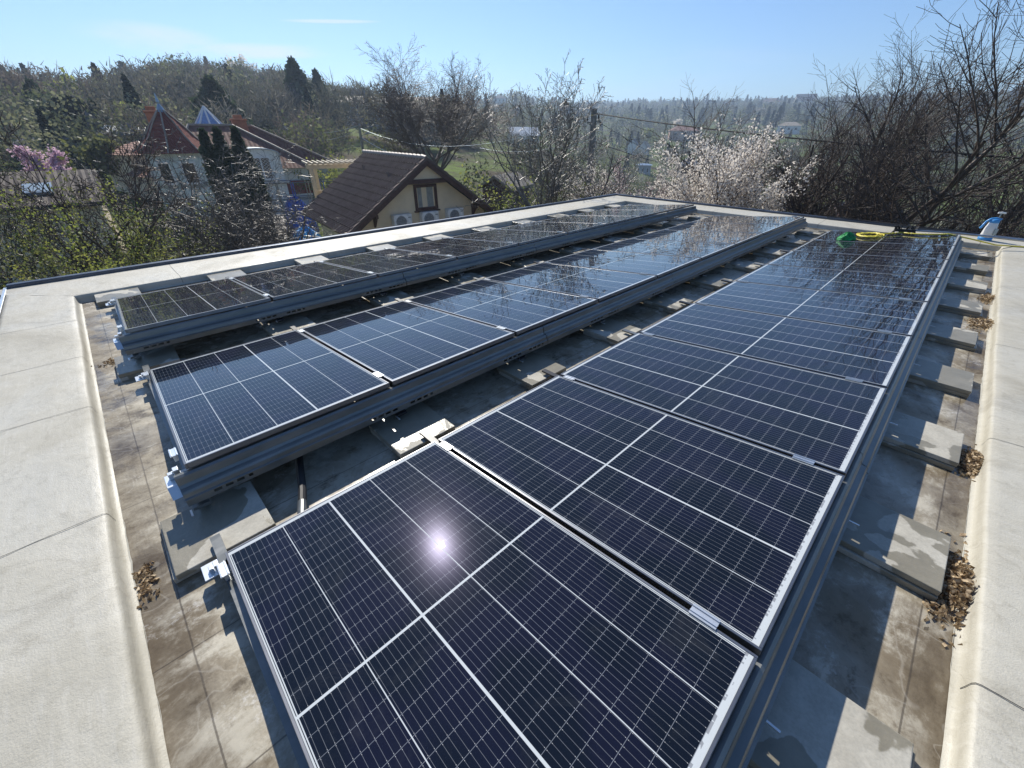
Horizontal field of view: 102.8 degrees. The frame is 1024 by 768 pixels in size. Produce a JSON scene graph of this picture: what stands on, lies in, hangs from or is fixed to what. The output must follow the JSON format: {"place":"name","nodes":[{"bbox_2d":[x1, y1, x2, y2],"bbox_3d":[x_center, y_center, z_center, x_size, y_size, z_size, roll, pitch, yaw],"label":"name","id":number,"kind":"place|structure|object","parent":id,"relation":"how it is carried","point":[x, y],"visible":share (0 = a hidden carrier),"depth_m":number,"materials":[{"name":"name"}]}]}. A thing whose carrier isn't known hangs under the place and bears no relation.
{"place":"outdoors","nodes":[
{"label":"outdoors","id":0,"kind":"place"},
{"bbox_2d":[132,93,220,219],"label":"turret tower","id":1,"kind":"structure","parent":0,"point":[166,120],"depth_m":25.60,"materials":[{"name":"tile"}]},
{"bbox_2d":[0,100,1023,261],"bbox_3d":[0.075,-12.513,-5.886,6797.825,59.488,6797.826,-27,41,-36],"label":"ground","id":2,"kind":"structure","parent":0,"point":[455,169],"depth_m":105.73,"materials":[{"name":"green plant"}]},
{"bbox_2d":[6,144,71,170],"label":"blossom tree","id":3,"kind":"object","parent":2,"relation":"on","point":[55,162],"visible":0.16,"depth_m":20.35,"materials":[{"name":"pink plant"}]},
{"bbox_2d":[0,169,126,284],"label":"old house","id":4,"kind":"structure","parent":2,"relation":"on","point":[82,173],"depth_m":16.50,"materials":[{"name":"tile"}]},
{"bbox_2d":[0,168,127,288],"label":"bush","id":5,"kind":"object","parent":2,"relation":"on","point":[18,242],"visible":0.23,"depth_m":9.66,"materials":[{"name":"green plant"}]},
{"bbox_2d":[0,206,146,289],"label":"bush","id":6,"kind":"object","parent":2,"relation":"on","point":[23,264],"visible":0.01,"depth_m":7.11,"materials":[{"name":"green plant"}]},
{"bbox_2d":[34,94,114,142],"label":"leafy tree","id":7,"kind":"object","parent":2,"relation":"on","point":[70,109],"visible":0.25,"depth_m":37.40,"materials":[{"name":"green plant"}]},
{"bbox_2d":[0,139,153,289],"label":"bush","id":8,"kind":"object","parent":2,"relation":"on","point":[66,180],"visible":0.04,"depth_m":10.04,"materials":[{"name":"green plant"}]},
{"bbox_2d":[0,173,177,286],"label":"bush","id":9,"kind":"object","parent":2,"relation":"on","point":[83,247],"visible":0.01,"depth_m":7.25,"materials":[{"name":"green plant"}]},
{"bbox_2d":[64,130,122,178],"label":"leafy tree","id":10,"kind":"object","parent":2,"relation":"on","point":[89,148],"visible":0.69,"depth_m":30.05,"materials":[{"name":"green plant"}]},
{"bbox_2d":[0,111,197,276],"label":"bare tree","id":11,"kind":"object","parent":2,"relation":"on","point":[146,203],"visible":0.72,"depth_m":8.44,"materials":[{"name":"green plant"}]},
{"bbox_2d":[1,150,229,271],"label":"bush","id":12,"kind":"object","parent":2,"relation":"on","point":[137,242],"depth_m":8.79,"materials":[{"name":"green plant"}]},
{"bbox_2d":[28,186,220,277],"bbox_3d":[-6.930,-0.240,8.970,4.365,7.552,4.498,-27,41,-36],"label":"bush","id":13,"kind":"object","parent":2,"relation":"on","point":[112,256],"depth_m":7.33,"materials":[{"name":"green plant"}]},
{"bbox_2d":[0,137,266,278],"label":"bare tree","id":14,"kind":"object","parent":2,"relation":"on","point":[113,191],"visible":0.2,"depth_m":10.56,"materials":[{"name":"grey plant"}]},
{"bbox_2d":[106,141,160,199],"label":"house","id":15,"kind":"structure","parent":2,"relation":"on","point":[123,165],"depth_m":30.23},
{"bbox_2d":[0,72,355,170],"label":"understorey","id":16,"kind":"object","parent":2,"relation":"on","point":[299,130],"visible":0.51,"depth_m":38.39,"materials":[{"name":"green plant"}]},
{"bbox_2d":[43,113,317,265],"bbox_3d":[-8.498,-4.021,12.061,5.869,6.611,6.050,-10,33,-16],"label":"bare tree","id":17,"kind":"object","parent":2,"relation":"on","point":[215,213],"visible":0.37,"depth_m":10.89,"materials":[{"name":"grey plant"}]},
{"bbox_2d":[76,139,338,264],"bbox_3d":[-8.236,-3.722,12.113,6.182,6.019,7.440,-27,41,-36],"label":"bare tree","id":18,"kind":"object","parent":2,"relation":"on","point":[224,214],"visible":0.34,"depth_m":11.12,"materials":[{"name":"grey plant"}]},
{"bbox_2d":[197,127,239,227],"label":"thuja","id":19,"kind":"object","parent":2,"relation":"on","point":[206,150],"visible":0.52,"depth_m":21.19,"materials":[{"name":"green plant"}]},
{"bbox_2d":[123,183,322,258],"bbox_3d":[-6.951,-3.197,12.023,6.070,5.076,6.088,-27,41,-36],"label":"bare tree","id":20,"kind":"object","parent":2,"relation":"on","point":[237,234],"visible":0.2,"depth_m":10.73,"materials":[{"name":"grey plant"}]},
{"bbox_2d":[187,74,267,131],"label":"conifer","id":21,"kind":"object","parent":2,"relation":"on","point":[210,85],"visible":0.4,"depth_m":46.95,"materials":[{"name":"green plant"}]},
{"bbox_2d":[210,126,252,234],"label":"thuja","id":22,"kind":"object","parent":2,"relation":"on","point":[217,135],"visible":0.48,"depth_m":21.52,"materials":[{"name":"green plant"}]},
{"bbox_2d":[142,106,330,201],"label":"dormered house","id":23,"kind":"structure","parent":2,"relation":"on","point":[256,139],"depth_m":32.72,"materials":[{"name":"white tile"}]},
{"bbox_2d":[0,52,479,151],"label":"hillside wood","id":24,"kind":"object","parent":2,"relation":"on","point":[178,79],"visible":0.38,"depth_m":62.26,"materials":[{"name":"plant"}]},
{"bbox_2d":[158,196,330,253],"bbox_3d":[-6.664,-2.754,11.865,5.056,4.909,4.986,-5,32,-8],"label":"bare tree","id":25,"kind":"object","parent":2,"relation":"on","point":[277,236],"visible":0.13,"depth_m":10.83,"materials":[{"name":"grey plant"}]},
{"bbox_2d":[229,125,265,230],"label":"thuja","id":26,"kind":"object","parent":2,"relation":"on","point":[236,137],"visible":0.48,"depth_m":21.73,"materials":[{"name":"green plant"}]},
{"bbox_2d":[273,55,340,138],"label":"conifer","id":27,"kind":"object","parent":2,"relation":"on","point":[295,76],"visible":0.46,"depth_m":62.74,"materials":[{"name":"green plant"}]},
{"bbox_2d":[301,159,355,197],"bbox_3d":[-9.501,-9.966,22.936,3.050,4.491,2.600,-16,35,-25],"label":"pergola","id":28,"kind":"object","parent":2,"relation":"on","point":[312,166],"visible":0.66,"depth_m":21.10,"materials":[{"name":"brown wood"}]},
{"bbox_2d":[300,149,495,236],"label":"tiled house","id":29,"kind":"structure","parent":2,"relation":"on","point":[369,190],"depth_m":17.14,"materials":[{"name":"brown tile"}]},
{"bbox_2d":[413,183,439,212],"bbox_3d":[-3.603,-7.803,17.133,1.160,1.040,0.180,-21,38,-31],"label":"window","id":30,"kind":"structure","parent":29,"relation":"in","point":[429,190],"depth_m":17.12,"materials":[{"name":"brown wood"}]},
{"bbox_2d":[343,33,523,169],"bbox_3d":[-6.134,-21.833,34.544,13.014,12.230,16.646,-4,32,-8],"label":"bare tree","id":31,"kind":"object","parent":2,"relation":"on","point":[405,114],"visible":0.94,"depth_m":31.52,"materials":[{"name":"brown plant"}]},
{"bbox_2d":[458,157,539,210],"bbox_3d":[-1.250,-9.825,25.951,7.459,8.094,6.878,0,32,0],"label":"bush","id":32,"kind":"object","parent":2,"relation":"on","point":[504,207],"visible":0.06,"depth_m":24.30,"materials":[{"name":"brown plant"}]},
{"bbox_2d":[477,172,533,210],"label":"garden shed","id":33,"kind":"structure","parent":2,"relation":"on","point":[511,174],"depth_m":26.37,"materials":[{"name":"brown wood"}]},
{"bbox_2d":[0,193,1023,767],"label":"flat roofed building","id":34,"kind":"structure","parent":2,"relation":"on","point":[98,669],"depth_m":1.94,"materials":[{"name":"concrete"}]},
{"bbox_2d":[120,372,142,381],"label":"concrete paver","id":35,"kind":"object","parent":34,"relation":"on","point":[129,377],"visible":0.2,"depth_m":3.23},
{"bbox_2d":[114,344,180,377],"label":"concrete paver","id":36,"kind":"object","parent":35,"relation":"on","point":[157,357],"visible":0.78,"depth_m":3.37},
{"bbox_2d":[105,204,697,360],"bbox_3d":[-0.127,-2.460,6.864,10.203,0.262,2.038,-27,41,-36],"label":"mounting rack","id":37,"kind":"object","parent":36,"relation":"on","point":[134,344],"visible":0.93,"depth_m":4.36,"materials":[{"name":"metal"}]},
{"bbox_2d":[115,278,270,332],"bbox_3d":[-3.327,-0.867,4.202,1.096,0.030,1.754,-27,34,-36],"label":"solar panel","id":38,"kind":"object","parent":37,"relation":"on","point":[139,312],"visible":1,"depth_m":4.00,"materials":[{"name":"glass"}]},
{"bbox_2d":[233,261,376,299],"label":"solar panel","id":39,"kind":"object","parent":37,"relation":"on","point":[280,283],"visible":0.88,"depth_m":4.68,"materials":[{"name":"glass"}]},
{"bbox_2d":[323,248,455,276],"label":"solar panel","id":40,"kind":"object","parent":37,"relation":"on","point":[383,262],"visible":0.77,"depth_m":5.36,"materials":[{"name":"glass"}]},
{"bbox_2d":[394,238,517,258],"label":"solar panel","id":41,"kind":"object","parent":37,"relation":"on","point":[458,248],"visible":0.81,"depth_m":6.04,"materials":[{"name":"glass"}]},
{"bbox_2d":[453,229,566,244],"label":"solar panel","id":42,"kind":"object","parent":37,"relation":"on","point":[520,237],"visible":0.85,"depth_m":6.71,"materials":[{"name":"glass"}]},
{"bbox_2d":[500,222,607,233],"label":"solar panel","id":43,"kind":"object","parent":37,"relation":"on","point":[569,227],"visible":0.84,"depth_m":7.38,"materials":[{"name":"glass"}]},
{"bbox_2d":[536,215,640,224],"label":"solar panel","id":44,"kind":"object","parent":37,"relation":"on","point":[609,220],"visible":0.84,"depth_m":8.05,"materials":[{"name":"glass"}]},
{"bbox_2d":[574,210,669,216],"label":"solar panel","id":45,"kind":"object","parent":37,"relation":"on","point":[643,213],"visible":0.88,"depth_m":8.68,"materials":[{"name":"glass"}]},
{"bbox_2d":[606,204,693,210],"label":"solar panel","id":46,"kind":"object","parent":37,"relation":"on","point":[651,207],"visible":0.82,"depth_m":9.36,"materials":[{"name":"glass"}]},
{"bbox_2d":[131,561,159,609],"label":"dry leaves","id":47,"kind":"object","parent":34,"relation":"on","point":[145,588],"visible":1,"depth_m":1.77,"materials":[{"name":"brown plant"}]},
{"bbox_2d":[160,524,200,583],"bbox_3d":[-1.448,0.708,2.005,0.400,0.030,0.400,-26,40,-36],"label":"concrete paver","id":48,"kind":"object","parent":34,"relation":"on","point":[176,580],"visible":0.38,"depth_m":1.81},
{"bbox_2d":[160,481,275,579],"bbox_3d":[-1.426,0.683,1.986,0.400,0.030,0.400,-27,41,-36],"label":"concrete paver","id":49,"kind":"object","parent":48,"relation":"on","point":[237,516],"visible":0.84,"depth_m":1.96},
{"bbox_2d":[295,455,306,513],"bbox_3d":[-1.134,0.535,2.196,0.052,0.061,0.552,-13,34,-21],"label":"cable conduit","id":50,"kind":"object","parent":34,"relation":"on","point":[302,490],"visible":0.59,"depth_m":2.17,"materials":[{"name":"metal"}]},
{"bbox_2d":[370,429,455,458],"bbox_3d":[-0.642,0.305,2.666,0.400,0.030,0.400,-27,41,-37],"label":"concrete paver","id":51,"kind":"object","parent":34,"relation":"on","point":[372,432],"visible":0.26,"depth_m":2.55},
{"bbox_2d":[369,402,454,457],"bbox_3d":[-0.649,0.279,2.648,0.400,0.030,0.400,-27,40,-36],"label":"concrete paver","id":52,"kind":"object","parent":51,"relation":"on","point":[402,437],"visible":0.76,"depth_m":2.61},
{"bbox_2d":[135,215,807,516],"bbox_3d":[1.418,-1.639,5.538,10.203,0.262,2.038,-27,41,-36],"label":"mounting rack","id":53,"kind":"object","parent":52,"relation":"on","point":[195,487],"visible":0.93,"depth_m":2.67,"materials":[{"name":"metal"}]},
{"bbox_2d":[149,330,389,468],"bbox_3d":[-1.782,-0.045,2.875,1.096,0.030,1.754,-27,34,-36],"label":"solar panel","id":54,"kind":"object","parent":53,"relation":"on","point":[215,404],"visible":1,"depth_m":2.64,"materials":[{"name":"glass"}]},
{"bbox_2d":[299,300,514,384],"bbox_3d":[-0.977,-0.449,3.538,1.096,0.030,1.754,-27,34,-36],"label":"solar panel","id":55,"kind":"object","parent":53,"relation":"on","point":[395,343],"visible":0.9,"depth_m":3.34,"materials":[{"name":"glass"}]},
{"bbox_2d":[406,279,597,334],"bbox_3d":[-0.172,-0.853,4.200,1.096,0.030,1.754,-27,34,-36],"label":"solar panel","id":56,"kind":"object","parent":53,"relation":"on","point":[517,309],"visible":0.87,"depth_m":4.03,"materials":[{"name":"glass"}]},
{"bbox_2d":[483,262,656,301],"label":"solar panel","id":57,"kind":"object","parent":53,"relation":"on","point":[599,284],"visible":0.87,"depth_m":4.71,"materials":[{"name":"glass"}]},
{"bbox_2d":[543,249,700,277],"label":"solar panel","id":58,"kind":"object","parent":53,"relation":"on","point":[657,265],"visible":0.89,"depth_m":5.39,"materials":[{"name":"glass"}]},
{"bbox_2d":[593,239,735,259],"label":"solar panel","id":59,"kind":"object","parent":53,"relation":"on","point":[702,250],"visible":0.9,"depth_m":6.07,"materials":[{"name":"glass"}]},
{"bbox_2d":[630,230,762,245],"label":"solar panel","id":60,"kind":"object","parent":53,"relation":"on","point":[737,238],"visible":0.91,"depth_m":6.74,"materials":[{"name":"glass"}]},
{"bbox_2d":[662,222,785,234],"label":"solar panel","id":61,"kind":"object","parent":53,"relation":"on","point":[733,227],"visible":0.85,"depth_m":7.41,"materials":[{"name":"glass"}]},
{"bbox_2d":[692,216,803,225],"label":"solar panel","id":62,"kind":"object","parent":53,"relation":"on","point":[786,220],"visible":0.89,"depth_m":8.10,"materials":[{"name":"glass"}]},
{"bbox_2d":[499,371,564,389],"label":"concrete paver","id":63,"kind":"object","parent":34,"relation":"on","point":[516,381],"visible":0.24,"depth_m":3.20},
{"bbox_2d":[497,352,565,387],"bbox_3d":[0.158,-0.125,3.311,0.400,0.030,0.400,-27,41,-37],"label":"concrete paver","id":64,"kind":"object","parent":63,"relation":"on","point":[527,371],"visible":0.81,"depth_m":3.28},
{"bbox_2d":[583,331,615,345],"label":"concrete paver","id":65,"kind":"object","parent":34,"relation":"on","point":[599,338],"visible":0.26,"depth_m":3.87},
{"bbox_2d":[583,318,641,343],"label":"concrete paver","id":66,"kind":"object","parent":65,"relation":"on","point":[611,330],"visible":0.8,"depth_m":3.93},
{"bbox_2d":[643,303,677,313],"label":"concrete paver","id":67,"kind":"object","parent":34,"relation":"on","point":[658,308],"visible":0.28,"depth_m":4.53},
{"bbox_2d":[643,292,692,311],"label":"concrete paver","id":68,"kind":"object","parent":67,"relation":"on","point":[669,302],"visible":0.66,"depth_m":4.60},
{"bbox_2d":[748,751,915,767],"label":"concrete paver","id":69,"kind":"object","parent":34,"relation":"on","point":[912,763],"visible":0.15,"depth_m":1.26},
{"bbox_2d":[749,659,913,767],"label":"concrete paver","id":70,"kind":"object","parent":69,"relation":"on","point":[816,721],"visible":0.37,"depth_m":1.29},
{"bbox_2d":[201,230,963,767],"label":"mounting rack","id":71,"kind":"object","parent":70,"relation":"on","point":[743,728],"visible":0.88,"depth_m":1.53,"materials":[{"name":"metal"}]},
{"bbox_2d":[225,441,757,767],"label":"solar panel","id":72,"kind":"object","parent":71,"relation":"on","point":[434,604],"visible":1,"depth_m":1.36,"materials":[{"name":"glass"}]},
{"bbox_2d":[438,375,844,655],"bbox_3d":[0.561,0.392,2.179,1.096,0.030,1.754,-27,34,-36],"label":"solar panel","id":73,"kind":"object","parent":71,"relation":"on","point":[724,528],"visible":0.99,"depth_m":1.91,"materials":[{"name":"glass"}]},
{"bbox_2d":[560,333,886,475],"bbox_3d":[1.366,-0.012,2.841,1.096,0.030,1.754,-27,34,-36],"label":"solar panel","id":74,"kind":"object","parent":71,"relation":"on","point":[824,421],"visible":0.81,"depth_m":2.63,"materials":[{"name":"glass"}]},
{"bbox_2d":[639,303,911,387],"bbox_3d":[2.171,-0.416,3.503,1.096,0.030,1.754,-27,34,-36],"label":"solar panel","id":75,"kind":"object","parent":71,"relation":"on","point":[871,357],"visible":0.84,"depth_m":3.33,"materials":[{"name":"glass"}]},
{"bbox_2d":[695,281,927,335],"bbox_3d":[2.976,-0.819,4.166,1.096,0.030,1.754,-27,34,-36],"label":"solar panel","id":76,"kind":"object","parent":71,"relation":"on","point":[893,315],"visible":0.87,"depth_m":4.02,"materials":[{"name":"glass"}]},
{"bbox_2d":[736,264,939,302],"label":"solar panel","id":77,"kind":"object","parent":71,"relation":"on","point":[914,288],"visible":0.84,"depth_m":4.70,"materials":[{"name":"glass"}]},
{"bbox_2d":[768,251,948,277],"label":"solar panel","id":78,"kind":"object","parent":71,"relation":"on","point":[926,267],"visible":0.88,"depth_m":5.38,"materials":[{"name":"glass"}]},
{"bbox_2d":[792,240,954,259],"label":"solar panel","id":79,"kind":"object","parent":71,"relation":"on","point":[898,249],"visible":0.84,"depth_m":6.06,"materials":[{"name":"glass"}]},
{"bbox_2d":[813,231,960,245],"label":"solar panel","id":80,"kind":"object","parent":71,"relation":"on","point":[913,238],"visible":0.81,"depth_m":6.61,"materials":[{"name":"glass"}]},
{"bbox_2d":[837,544,937,600],"bbox_3d":[1.777,0.757,1.947,0.400,0.030,0.400,-27,40,-36],"label":"concrete paver","id":81,"kind":"object","parent":34,"relation":"on","point":[886,573],"visible":0.24,"depth_m":1.81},
{"bbox_2d":[840,496,950,595],"bbox_3d":[1.785,0.726,1.936,0.400,0.030,0.400,-26,40,-36],"label":"concrete paver","id":82,"kind":"object","parent":81,"relation":"on","point":[909,549],"visible":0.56,"depth_m":1.89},
{"bbox_2d":[881,440,954,470],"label":"concrete paver","id":83,"kind":"object","parent":34,"relation":"on","point":[919,456],"visible":0.24,"depth_m":2.47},
{"bbox_2d":[883,411,963,466],"bbox_3d":[2.581,0.322,2.599,0.400,0.030,0.400,-26,40,-36],"label":"concrete paver","id":84,"kind":"object","parent":83,"relation":"on","point":[931,440],"visible":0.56,"depth_m":2.55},
{"bbox_2d":[907,378,968,397],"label":"concrete paver","id":85,"kind":"object","parent":34,"relation":"on","point":[938,388],"visible":0.24,"depth_m":3.13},
{"bbox_2d":[908,358,973,394],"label":"concrete paver","id":86,"kind":"object","parent":85,"relation":"on","point":[948,377],"visible":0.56,"depth_m":3.21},
{"bbox_2d":[918,336,978,350],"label":"concrete paver","id":87,"kind":"object","parent":34,"relation":"on","point":[950,344],"visible":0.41,"depth_m":3.79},
{"bbox_2d":[918,322,977,347],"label":"concrete paver","id":88,"kind":"object","parent":87,"relation":"on","point":[960,336],"visible":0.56,"depth_m":3.87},
{"bbox_2d":[922,530,976,646],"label":"dry leaves","id":89,"kind":"object","parent":34,"relation":"on","point":[958,583],"visible":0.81,"depth_m":1.71,"materials":[{"name":"brown plant"}]},
{"bbox_2d":[937,307,982,317],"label":"concrete paver","id":90,"kind":"object","parent":34,"relation":"on","point":[958,312],"visible":0.27,"depth_m":4.46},
{"bbox_2d":[938,296,982,314],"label":"concrete paver","id":91,"kind":"object","parent":90,"relation":"on","point":[966,306],"visible":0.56,"depth_m":4.53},
{"bbox_2d":[954,444,984,480],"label":"dry leaves","id":92,"kind":"object","parent":34,"relation":"on","point":[972,460],"visible":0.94,"depth_m":2.41,"materials":[{"name":"brown plant"}]},
{"bbox_2d":[460,49,669,209],"bbox_3d":[1.745,-7.188,15.651,6.120,9.021,6.919,-27,41,-36],"label":"bare tree","id":93,"kind":"object","parent":2,"relation":"on","point":[552,192],"visible":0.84,"depth_m":14.55,"materials":[{"name":"brown plant"}]},
{"bbox_2d":[586,108,600,196],"bbox_3d":[3.804,-8.982,21.084,0.320,8.687,0.859,-27,41,-36],"label":"utility pole","id":94,"kind":"object","parent":2,"relation":"on","point":[594,121],"visible":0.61,"depth_m":19.31,"materials":[{"name":"wood"}]},
{"bbox_2d":[596,113,1023,159],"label":"overhead cable","id":95,"kind":"object","parent":94,"relation":"attached to","point":[798,138],"visible":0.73,"depth_m":13.50,"materials":[{"name":"rubber"}]},
{"bbox_2d":[556,156,633,199],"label":"blossom tree","id":96,"kind":"object","parent":2,"relation":"on","point":[592,179],"visible":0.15,"depth_m":17.00,"materials":[{"name":"white plant"}]},
{"bbox_2d":[633,114,818,211],"bbox_3d":[6.890,-5.404,15.100,6.500,7.660,6.193,6,32,10],"label":"blossom tree","id":97,"kind":"object","parent":2,"relation":"on","point":[736,194],"visible":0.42,"depth_m":13.16,"materials":[{"name":"white plant"}]},
{"bbox_2d":[459,129,1017,237],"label":"valley scrub","id":98,"kind":"object","parent":2,"relation":"on","point":[523,145],"visible":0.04,"depth_m":58.20,"materials":[{"name":"green plant"}]},
{"bbox_2d":[468,86,1023,132],"bbox_3d":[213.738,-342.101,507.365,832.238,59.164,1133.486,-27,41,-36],"label":"ridge wood","id":99,"kind":"object","parent":2,"relation":"on","point":[640,109],"visible":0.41,"depth_m":342.60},
{"bbox_2d":[472,98,1023,235],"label":"wood","id":100,"kind":"object","parent":2,"relation":"on","point":[614,127],"visible":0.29,"depth_m":160.69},
{"bbox_2d":[715,129,848,217],"bbox_3d":[9.905,-5.833,16.463,6.548,7.839,7.044,-27,41,-36],"label":"bare tree","id":101,"kind":"object","parent":2,"relation":"on","point":[769,178],"visible":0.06,"depth_m":14.34,"materials":[{"name":"brown plant"}]},
{"bbox_2d":[619,0,1023,237],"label":"bare tree","id":102,"kind":"object","parent":2,"relation":"on","point":[873,169],"visible":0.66,"depth_m":10.63,"materials":[{"name":"brown plant"}]},
{"bbox_2d":[824,156,1023,237],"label":"bare tree","id":103,"kind":"object","parent":2,"relation":"on","point":[1012,227],"visible":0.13,"depth_m":10.61,"materials":[{"name":"brown plant"}]},
{"bbox_2d":[900,64,1023,237],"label":"bare tree","id":104,"kind":"object","parent":2,"relation":"on","point":[1009,186],"visible":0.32,"depth_m":11.69,"materials":[{"name":"brown plant"}]},
{"bbox_2d":[0,0,1023,104],"label":"sky","id":105,"kind":"structure","parent":0,"point":[647,49],"materials":[{"name":"blue"}]},
{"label":"concrete paver","id":106,"kind":"object","parent":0,"visible":0},
{"bbox_2d":[261,315,314,335],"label":"concrete paver","id":107,"kind":"object","parent":106,"relation":"on","point":[285,325],"visible":0.54,"depth_m":4.00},
{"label":"concrete paver","id":108,"kind":"object","parent":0,"visible":0},
{"bbox_2d":[94,287,140,304],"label":"concrete paver","id":109,"kind":"object","parent":108,"relation":"on","point":[102,298],"visible":0.76,"depth_m":4.73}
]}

